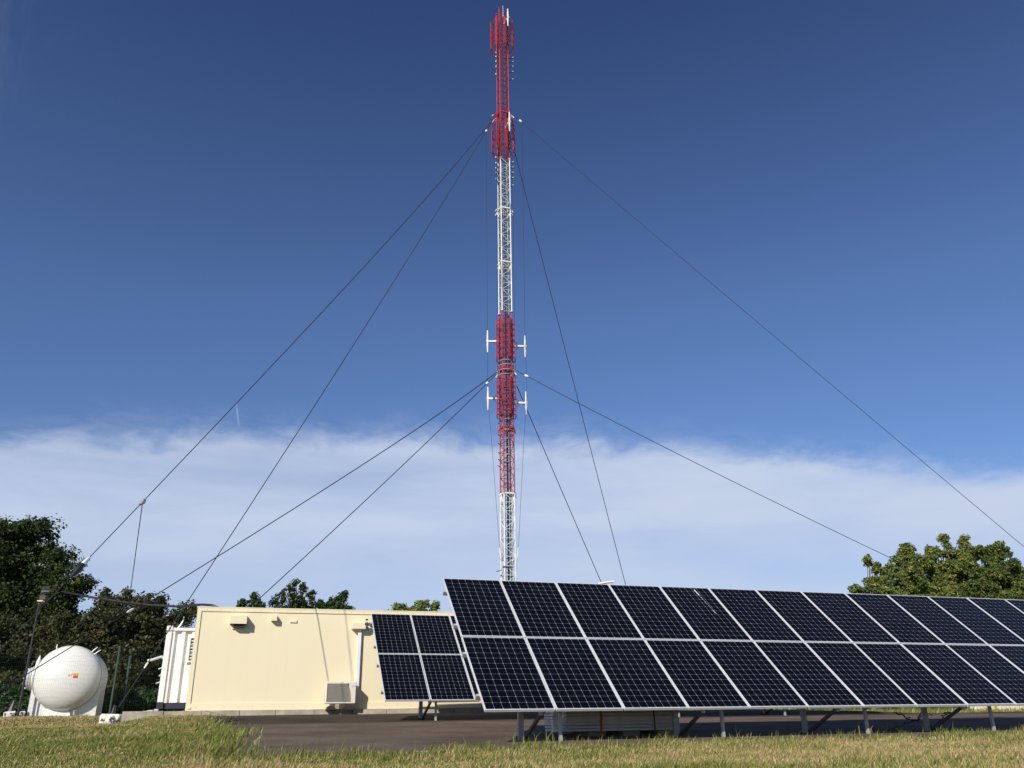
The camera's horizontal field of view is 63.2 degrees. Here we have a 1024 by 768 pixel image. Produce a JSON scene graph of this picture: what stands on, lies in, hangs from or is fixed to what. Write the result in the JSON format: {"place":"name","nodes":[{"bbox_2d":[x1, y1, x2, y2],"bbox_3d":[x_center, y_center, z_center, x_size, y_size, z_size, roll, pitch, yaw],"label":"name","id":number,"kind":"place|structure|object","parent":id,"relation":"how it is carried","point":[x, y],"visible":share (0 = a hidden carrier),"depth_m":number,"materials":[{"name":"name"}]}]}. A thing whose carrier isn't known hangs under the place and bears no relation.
{"place":"outdoors","nodes":[
{"label":"outdoors","id":0,"kind":"place"},
{"bbox_2d":[0,691,969,715],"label":"undergrowth","id":1,"kind":"object","parent":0,"point":[806,708],"depth_m":63.96,"materials":[{"name":"green plant"}]},
{"bbox_2d":[0,718,1023,767],"bbox_3d":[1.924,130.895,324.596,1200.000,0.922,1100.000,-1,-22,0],"label":"ground","id":2,"kind":"structure","parent":0,"point":[50,720],"depth_m":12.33,"materials":[{"name":"green plant"}]},
{"bbox_2d":[3,700,25,717],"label":"anchor block","id":3,"kind":"structure","parent":2,"relation":"on","point":[11,710],"depth_m":24.50,"materials":[{"name":"white concrete"}]},
{"bbox_2d":[0,635,31,679],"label":"bush","id":4,"kind":"object","parent":2,"relation":"on","point":[13,658],"visible":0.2,"depth_m":30.53,"materials":[{"name":"green plant"}]},
{"bbox_2d":[0,513,102,655],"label":"broadleaf tree","id":5,"kind":"object","parent":2,"relation":"on","point":[24,580],"visible":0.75,"depth_m":34.84,"materials":[{"name":"green plant"}]},
{"bbox_2d":[0,604,111,715],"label":"bush","id":6,"kind":"object","parent":2,"relation":"on","point":[54,630],"visible":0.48,"depth_m":30.70,"materials":[{"name":"green plant"}]},
{"bbox_2d":[0,646,177,715],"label":"fence","id":7,"kind":"object","parent":2,"relation":"on","point":[114,681],"visible":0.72,"depth_m":25.09,"materials":[{"name":"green metal"}]},
{"bbox_2d":[0,681,182,715],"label":"hedge","id":8,"kind":"object","parent":2,"relation":"on","point":[135,697],"visible":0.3,"depth_m":28.06,"materials":[{"name":"green plant"}]},
{"bbox_2d":[51,585,163,691],"bbox_3d":[-15.126,10.164,31.613,4.529,4.914,3.760,-1,-22,0],"label":"bush","id":9,"kind":"object","parent":2,"relation":"on","point":[105,640],"visible":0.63,"depth_m":31.26,"materials":[{"name":"green plant"}]},
{"bbox_2d":[99,705,121,723],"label":"anchor block","id":10,"kind":"structure","parent":2,"relation":"on","point":[114,717],"depth_m":22.41,"materials":[{"name":"white concrete"}]},
{"bbox_2d":[115,120,492,712],"bbox_3d":[-6.163,-6.307,45.295,0.190,45.235,32.271,-8,-23,16],"label":"guy wire","id":11,"kind":"object","parent":10,"relation":"attached to","point":[486,130],"visible":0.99,"depth_m":31.96,"materials":[{"name":"metal"}]},
{"bbox_2d":[0,709,263,760],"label":"grass","id":12,"kind":"structure","parent":2,"relation":"on","point":[184,727],"depth_m":13.57,"materials":[{"name":"green plant"}]},
{"bbox_2d":[108,591,197,690],"bbox_3d":[-13.790,10.535,32.436,4.745,4.840,3.940,-1,-22,0],"label":"bush","id":13,"kind":"object","parent":2,"relation":"on","point":[155,633],"visible":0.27,"depth_m":32.31,"materials":[{"name":"green plant"}]},
{"bbox_2d":[147,617,194,710],"bbox_3d":[-10.728,9.761,28.672,2.929,2.748,6.185,6,-23,-16],"label":"shipping container","id":14,"kind":"object","parent":2,"relation":"on","point":[180,640],"visible":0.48,"depth_m":25.81,"materials":[{"name":"white metal"}]},
{"bbox_2d":[185,636,193,661],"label":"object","id":15,"kind":"structure","parent":14,"relation":"in","point":[190,648],"depth_m":26.05,"materials":[{"name":"white paint"}]},
{"bbox_2d":[0,117,494,650],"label":"guy wire","id":16,"kind":"object","parent":2,"relation":"attached to","point":[84,563],"visible":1,"depth_m":19.28,"materials":[{"name":"metal"}]},
{"bbox_2d":[113,505,142,713],"bbox_3d":[-9.333,5.744,20.124,0.018,4.142,7.631,9,-24,-22],"label":"hanging wire","id":17,"kind":"object","parent":16,"relation":"hanging from","point":[129,598],"visible":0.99,"depth_m":19.48,"materials":[{"name":"metal"}]},
{"bbox_2d":[236,591,265,607],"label":"conifer","id":18,"kind":"object","parent":2,"relation":"on","point":[244,602],"visible":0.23,"depth_m":40.93,"materials":[{"name":"green plant"}]},
{"bbox_2d":[268,579,325,608],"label":"broadleaf tree","id":19,"kind":"object","parent":2,"relation":"on","point":[293,601],"visible":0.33,"depth_m":42.92,"materials":[{"name":"green plant"}]},
{"bbox_2d":[156,374,495,691],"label":"guy wire","id":20,"kind":"object","parent":2,"relation":"attached to","point":[487,383],"visible":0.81,"depth_m":43.47,"materials":[{"name":"metal"}]},
{"bbox_2d":[320,589,355,609],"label":"conifer","id":21,"kind":"object","parent":2,"relation":"on","point":[338,601],"visible":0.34,"depth_m":41.81,"materials":[{"name":"green plant"}]},
{"bbox_2d":[388,599,440,611],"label":"broadleaf tree","id":22,"kind":"object","parent":2,"relation":"on","point":[421,605],"visible":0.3,"depth_m":53.41,"materials":[{"name":"green plant"}]},
{"bbox_2d":[486,7,527,580],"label":"guyed mast","id":23,"kind":"object","parent":2,"relation":"on","point":[506,383],"visible":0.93,"depth_m":60.97,"materials":[{"name":"red metal"}]},
{"bbox_2d":[0,372,496,690],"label":"guy wire","id":24,"kind":"object","parent":23,"relation":"attached to","point":[130,610],"visible":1,"depth_m":21.55,"materials":[{"name":"metal"}]},
{"bbox_2d":[486,134,499,547],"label":"vertical wire","id":25,"kind":"object","parent":23,"relation":"attached to","point":[487,311],"visible":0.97,"depth_m":61.02,"materials":[{"name":"metal"}]},
{"bbox_2d":[496,160,497,369],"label":"vertical wire","id":26,"kind":"object","parent":23,"relation":"attached to","point":[496,206],"visible":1,"depth_m":65.09,"materials":[{"name":"metal"}]},
{"bbox_2d":[512,160,515,369],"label":"vertical wire","id":27,"kind":"object","parent":23,"relation":"attached to","point":[513,258],"visible":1,"depth_m":63.41,"materials":[{"name":"metal"}]},
{"bbox_2d":[518,157,526,547],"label":"vertical wire","id":28,"kind":"object","parent":23,"relation":"attached to","point":[525,350],"visible":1,"depth_m":60.12,"materials":[{"name":"metal"}]},
{"bbox_2d":[515,153,625,584],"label":"guy wire","id":29,"kind":"object","parent":23,"relation":"attached to","point":[569,365],"visible":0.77,"depth_m":68.05,"materials":[{"name":"metal"}]},
{"bbox_2d":[517,387,600,581],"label":"guy wire","id":30,"kind":"object","parent":2,"relation":"attached to","point":[558,483],"visible":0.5,"depth_m":62.02,"materials":[{"name":"metal"}]},
{"bbox_2d":[370,614,785,720],"bbox_3d":[3.281,7.579,22.359,13.953,2.699,2.624,6,-23,-17],"label":"solar array","id":31,"kind":"object","parent":2,"relation":"on","point":[420,658],"visible":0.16,"depth_m":20.50,"materials":[{"name":"glass"}]},
{"bbox_2d":[597,580,613,583],"bbox_3d":[3.347,8.991,28.700,0.576,4.328,0.220,1,-22,-5],"label":"area lamp","id":32,"kind":"object","parent":2,"relation":"on","point":[606,582],"visible":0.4,"depth_m":29.40,"materials":[{"name":"white metal"}]},
{"bbox_2d":[443,578,1023,740],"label":"solar array","id":33,"kind":"object","parent":2,"relation":"on","point":[541,648],"visible":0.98,"depth_m":14.34,"materials":[{"name":"glass"}]},
{"bbox_2d":[516,370,974,597],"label":"guy wire","id":34,"kind":"object","parent":2,"relation":"attached to","point":[525,375],"visible":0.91,"depth_m":52.36,"materials":[{"name":"metal"}]},
{"bbox_2d":[516,117,1023,546],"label":"guy wire","id":35,"kind":"object","parent":2,"relation":"attached to","point":[779,340],"visible":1,"depth_m":54.20,"materials":[{"name":"metal"}]},
{"bbox_2d":[847,554,904,709],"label":"broadleaf tree","id":36,"kind":"object","parent":2,"relation":"on","point":[875,582],"visible":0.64,"depth_m":56.70,"materials":[{"name":"green plant"}]},
{"bbox_2d":[882,542,935,708],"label":"broadleaf tree","id":37,"kind":"object","parent":2,"relation":"on","point":[909,581],"visible":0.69,"depth_m":58.71,"materials":[{"name":"green plant"}]},
{"bbox_2d":[924,533,981,708],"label":"broadleaf tree","id":38,"kind":"object","parent":2,"relation":"on","point":[951,570],"visible":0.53,"depth_m":59.75,"materials":[{"name":"green plant"}]},
{"bbox_2d":[957,540,1023,599],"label":"broadleaf tree","id":39,"kind":"object","parent":2,"relation":"on","point":[993,574],"visible":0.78,"depth_m":58.02,"materials":[{"name":"green plant"}]},
{"bbox_2d":[970,706,1023,711],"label":"concrete barrier","id":40,"kind":"object","parent":2,"relation":"on","point":[992,707],"visible":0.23,"depth_m":33.77,"materials":[{"name":"beige paint"}]},
{"bbox_2d":[0,0,1023,706],"label":"sky","id":41,"kind":"structure","parent":0,"point":[186,186],"materials":[{"name":"blue"}]},
{"bbox_2d":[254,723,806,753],"bbox_3d":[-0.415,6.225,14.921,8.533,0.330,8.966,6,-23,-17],"label":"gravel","id":42,"kind":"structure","parent":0,"point":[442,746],"depth_m":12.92,"materials":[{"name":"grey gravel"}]},
{"bbox_2d":[206,709,1023,758],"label":"tarmac","id":43,"kind":"structure","parent":0,"point":[384,729],"depth_m":16.30,"materials":[{"name":"grey asphalt"}]},
{"bbox_2d":[121,708,497,721],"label":"concrete slab","id":44,"kind":"structure","parent":43,"relation":"on","point":[128,715],"depth_m":22.91,"materials":[{"name":"concrete"}]},
{"bbox_2d":[324,682,356,709],"bbox_3d":[-4.780,8.730,23.291,0.894,0.735,0.380,6,-23,-16],"label":"air conditioner","id":45,"kind":"object","parent":44,"relation":"on","point":[337,693],"visible":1,"depth_m":23.17,"materials":[{"name":"white metal"}]},
{"bbox_2d":[415,701,479,702],"bbox_3d":[-1.874,9.230,24.163,1.900,0.055,0.120,6,-23,-16],"label":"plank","id":46,"kind":"object","parent":43,"relation":"on","point":[447,701],"visible":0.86,"depth_m":24.11,"materials":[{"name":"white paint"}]},
{"bbox_2d":[572,731,605,736],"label":"support block","id":47,"kind":"structure","parent":43,"relation":"on","point":[590,733],"depth_m":13.27,"materials":[{"name":"grey concrete"}]},
{"bbox_2d":[545,727,679,731],"bbox_3d":[1.548,5.709,13.751,2.222,0.040,1.010,6,-23,-17],"label":"stacked module","id":48,"kind":"object","parent":47,"relation":"on","point":[612,729],"visible":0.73,"depth_m":13.33,"materials":[{"name":"grey metal"}]},
{"bbox_2d":[600,711,602,732],"bbox_3d":[1.328,5.439,13.536,0.034,0.462,0.603,6,-23,-17],"label":"strap","id":49,"kind":"object","parent":48,"relation":"attached to","point":[601,725],"visible":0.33,"depth_m":13.24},
{"bbox_2d":[545,724,679,728],"bbox_3d":[1.548,5.666,13.768,2.222,0.040,1.010,6,-23,-17],"label":"stacked module","id":50,"kind":"object","parent":48,"relation":"on","point":[610,726],"visible":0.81,"depth_m":13.36,"materials":[{"name":"grey metal"}]},
{"bbox_2d":[544,721,678,725],"bbox_3d":[1.540,5.623,13.783,2.222,0.040,1.010,6,-23,-17],"label":"stacked module","id":51,"kind":"object","parent":50,"relation":"on","point":[612,723],"visible":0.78,"depth_m":13.37,"materials":[{"name":"grey metal"}]},
{"bbox_2d":[544,718,678,721],"bbox_3d":[1.540,5.580,13.800,2.222,0.040,1.010,6,-23,-17],"label":"stacked module","id":52,"kind":"object","parent":51,"relation":"on","point":[616,720],"visible":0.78,"depth_m":13.37,"materials":[{"name":"grey metal"}]},
{"bbox_2d":[544,715,671,718],"bbox_3d":[1.530,5.536,13.815,2.222,0.040,1.010,6,-23,-17],"label":"stacked module","id":53,"kind":"object","parent":52,"relation":"on","point":[610,717],"visible":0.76,"depth_m":13.37,"materials":[{"name":"grey metal"}]},
{"bbox_2d":[544,712,670,715],"bbox_3d":[1.536,5.494,13.834,2.222,0.040,1.010,6,-23,-17],"label":"stacked module","id":54,"kind":"object","parent":53,"relation":"on","point":[613,714],"visible":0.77,"depth_m":13.40,"materials":[{"name":"grey metal"}]},
{"bbox_2d":[545,710,678,713],"bbox_3d":[1.548,5.453,13.855,2.222,0.040,1.010,6,-23,-17],"label":"stacked module","id":55,"kind":"object","parent":54,"relation":"on","point":[555,711],"visible":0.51,"depth_m":13.48,"materials":[{"name":"grey metal"}]},
{"bbox_2d":[653,710,655,731],"bbox_3d":[2.224,5.538,13.816,0.023,0.462,0.603,6,-23,-17],"label":"strap","id":56,"kind":"object","parent":48,"relation":"attached to","point":[654,721],"visible":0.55,"depth_m":13.53,"materials":[{"name":"black plastic"}]},
{"bbox_2d":[606,731,639,735],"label":"support block","id":57,"kind":"structure","parent":43,"relation":"on","point":[628,733],"depth_m":13.44,"materials":[{"name":"grey concrete"}]},
{"bbox_2d":[639,730,672,735],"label":"support block","id":58,"kind":"structure","parent":43,"relation":"on","point":[653,732],"depth_m":13.62,"materials":[{"name":"grey concrete"}]},
{"bbox_2d":[889,711,950,728],"bbox_3d":[7.775,6.338,15.671,1.666,0.320,0.113,6,-23,-17],"label":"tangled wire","id":59,"kind":"object","parent":43,"relation":"on","point":[920,715],"visible":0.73,"depth_m":15.58,"materials":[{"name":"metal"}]},
{"bbox_2d":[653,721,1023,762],"bbox_3d":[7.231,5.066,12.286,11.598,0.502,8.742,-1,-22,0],"label":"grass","id":60,"kind":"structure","parent":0,"point":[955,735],"depth_m":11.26,"materials":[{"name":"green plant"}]},
{"bbox_2d":[718,706,1023,712],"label":"grass","id":61,"kind":"structure","parent":0,"point":[918,710],"depth_m":31.54,"materials":[{"name":"green plant"}]},
{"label":"concrete slab","id":62,"kind":"structure","parent":0,"visible":0},
{"bbox_2d":[185,606,482,710],"bbox_3d":[-4.871,8.361,25.100,8.950,2.734,2.797,6,-23,-16],"label":"equipment shelter","id":63,"kind":"object","parent":62,"relation":"on","point":[246,658],"visible":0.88,"depth_m":23.56,"materials":[{"name":"beige paint"}]},
{"bbox_2d":[61,591,218,607],"bbox_3d":[-14.219,7.474,29.077,13.805,2.137,1.984,-19,-28,38],"label":"overhead cable","id":64,"kind":"object","parent":63,"relation":"attached to","point":[146,604],"visible":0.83,"depth_m":26.74,"materials":[{"name":"black rubber"}]},
{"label":"concrete footing","id":65,"kind":"structure","parent":0,"visible":0},
{"bbox_2d":[17,586,49,716],"bbox_3d":[-14.488,8.077,25.149,0.281,3.872,0.190,-1,-22,0],"label":"floodlight","id":66,"kind":"object","parent":65,"relation":"on","point":[43,598],"visible":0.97,"depth_m":25.40,"materials":[{"name":"metal"}]},
{"bbox_2d":[23,644,107,716],"bbox_3d":[-14.019,9.369,26.142,2.192,2.164,2.503,6,-23,-16],"label":"gas tank","id":67,"kind":"object","parent":65,"relation":"on","point":[80,668],"visible":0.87,"depth_m":25.26,"materials":[{"name":"metal"}]}
]}

